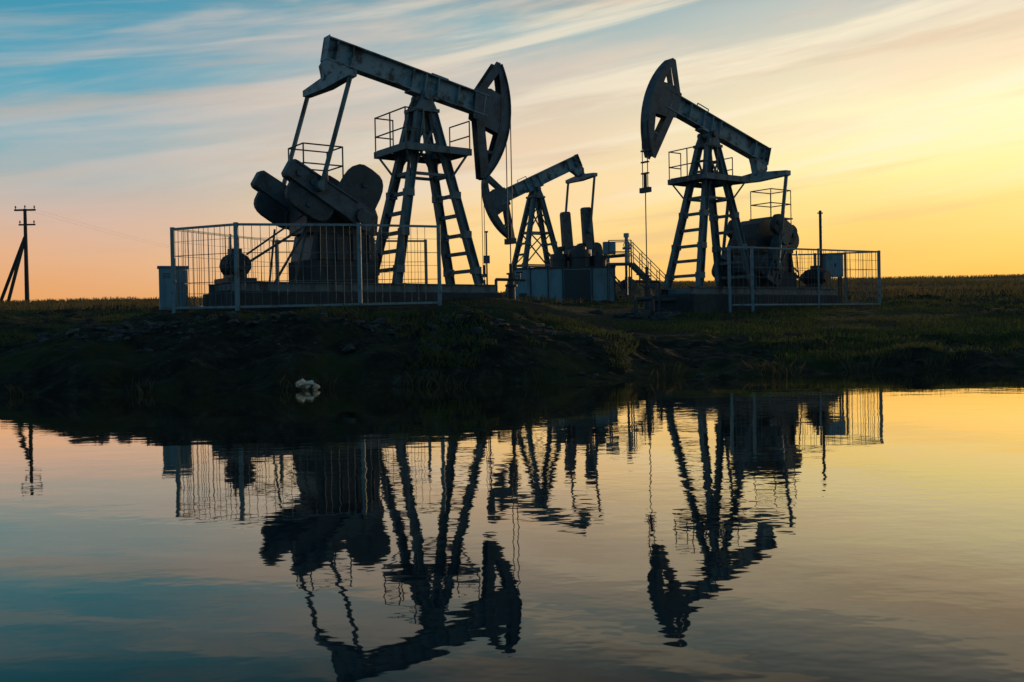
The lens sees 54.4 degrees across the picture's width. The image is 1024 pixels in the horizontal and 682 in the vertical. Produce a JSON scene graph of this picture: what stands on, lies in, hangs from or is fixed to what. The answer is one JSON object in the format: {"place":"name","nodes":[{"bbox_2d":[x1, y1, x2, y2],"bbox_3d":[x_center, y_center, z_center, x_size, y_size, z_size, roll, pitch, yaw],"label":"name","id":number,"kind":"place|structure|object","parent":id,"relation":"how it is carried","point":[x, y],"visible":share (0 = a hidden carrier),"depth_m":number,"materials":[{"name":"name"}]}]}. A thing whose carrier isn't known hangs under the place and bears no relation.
{"place":"outdoors","nodes":[
{"label":"outdoors","id":0,"kind":"place"},
{"bbox_2d":[0,370,1023,681],"bbox_3d":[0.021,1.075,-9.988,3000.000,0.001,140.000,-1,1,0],"label":"pond water","id":1,"kind":"structure","parent":0,"point":[840,526],"depth_m":4.71,"materials":[{"name":"blue liquid"}]},
{"bbox_2d":[0,276,1023,395],"bbox_3d":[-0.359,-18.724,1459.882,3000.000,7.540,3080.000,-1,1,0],"label":"ground","id":2,"kind":"structure","parent":0,"point":[264,363],"depth_m":19.46,"materials":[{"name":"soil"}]},
{"bbox_2d":[0,205,35,302],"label":"utility pole","id":3,"kind":"object","parent":2,"relation":"on","point":[18,257],"visible":0.94,"depth_m":84.79,"materials":[{"name":"brown wood"}]},
{"bbox_2d":[21,208,264,265],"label":"power line","id":4,"kind":"object","parent":3,"relation":"attached to","point":[129,238],"visible":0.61,"depth_m":108.76,"materials":[{"name":"grey metal"}]},
{"bbox_2d":[157,266,187,312],"bbox_3d":[-9.371,-1.160,27.577,0.830,1.800,0.700,-1,1,-20],"label":"electrical cabinet","id":5,"kind":"object","parent":2,"relation":"on","point":[165,300],"visible":0.58,"depth_m":27.24,"materials":[{"name":"metal"}]},
{"bbox_2d":[170,222,441,313],"bbox_3d":[-5.464,-1.967,29.578,7.050,2.822,9.300,-1,1,0],"label":"metal fence","id":6,"kind":"object","parent":2,"relation":"on","point":[237,281],"visible":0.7,"depth_m":25.94,"materials":[{"name":"metal"}]},
{"bbox_2d":[295,378,319,389],"bbox_3d":[-3.468,0.744,16.899,0.426,0.230,0.262,-1,1,0],"label":"pale debris","id":7,"kind":"object","parent":2,"relation":"on","point":[301,382],"visible":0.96,"depth_m":16.84,"materials":[{"name":"grey stone"}]},
{"bbox_2d":[203,34,524,310],"bbox_3d":[-3.801,-4.583,29.655,10.300,8.547,3.004,-2,1,-36],"label":"oil pumpjack","id":8,"kind":"object","parent":2,"relation":"on","point":[306,194],"visible":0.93,"depth_m":28.96,"materials":[{"name":"metal"}]},
{"bbox_2d":[483,231,489,283],"bbox_3d":[-0.794,-2.263,31.473,0.200,2.426,0.065,-1,1,0],"label":"pump jack polished rod","id":9,"kind":"object","parent":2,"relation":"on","point":[486,258],"visible":0.85,"depth_m":31.44,"materials":[{"name":"metal"}]},
{"bbox_2d":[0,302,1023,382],"bbox_3d":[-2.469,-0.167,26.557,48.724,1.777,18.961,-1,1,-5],"label":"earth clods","id":10,"kind":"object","parent":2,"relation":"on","point":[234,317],"visible":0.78,"depth_m":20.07,"materials":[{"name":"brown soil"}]},
{"bbox_2d":[0,273,1023,311],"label":"meadow grass","id":11,"kind":"structure","parent":2,"relation":"on","point":[45,304],"depth_m":60.26,"materials":[{"name":"green plant"}]},
{"bbox_2d":[481,154,641,296],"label":"oil pumpjack","id":12,"kind":"object","parent":2,"relation":"on","point":[495,202],"visible":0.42,"depth_m":54.91,"materials":[{"name":"metal"}]},
{"bbox_2d":[513,247,630,302],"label":"equipment container","id":13,"kind":"object","parent":2,"relation":"on","point":[583,275],"visible":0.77,"depth_m":50.77,"materials":[{"name":"metal"}]},
{"bbox_2d":[603,233,664,301],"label":"metal staircase","id":14,"kind":"structure","parent":2,"relation":"on","point":[609,248],"depth_m":49.10,"materials":[{"name":"metal"}]},
{"bbox_2d":[627,296,676,315],"bbox_3d":[4.815,-1.113,35.257,2.999,0.893,1.194,-2,1,-45],"label":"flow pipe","id":15,"kind":"object","parent":2,"relation":"on","point":[653,301],"visible":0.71,"depth_m":34.52,"materials":[{"name":"metal"}]},
{"bbox_2d":[635,58,842,313],"bbox_3d":[8.469,-5.480,38.135,10.300,9.674,3.004,-2,1,-36],"label":"oil pumpjack","id":16,"kind":"object","parent":2,"relation":"on","point":[667,102],"visible":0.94,"depth_m":37.31,"materials":[{"name":"metal"}]},
{"bbox_2d":[727,245,880,311],"bbox_3d":[11.280,-2.453,40.477,6.950,2.820,9.100,-1,1,0],"label":"metal fence","id":17,"kind":"object","parent":2,"relation":"on","point":[845,287],"visible":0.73,"depth_m":38.10,"materials":[{"name":"metal"}]},
{"bbox_2d":[817,210,844,294],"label":"electrical cabinet","id":18,"kind":"object","parent":2,"relation":"on","point":[831,260],"visible":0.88,"depth_m":40.42,"materials":[{"name":"metal"}]},
{"bbox_2d":[0,0,1023,301],"label":"sky","id":19,"kind":"structure","parent":0,"point":[901,122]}
]}

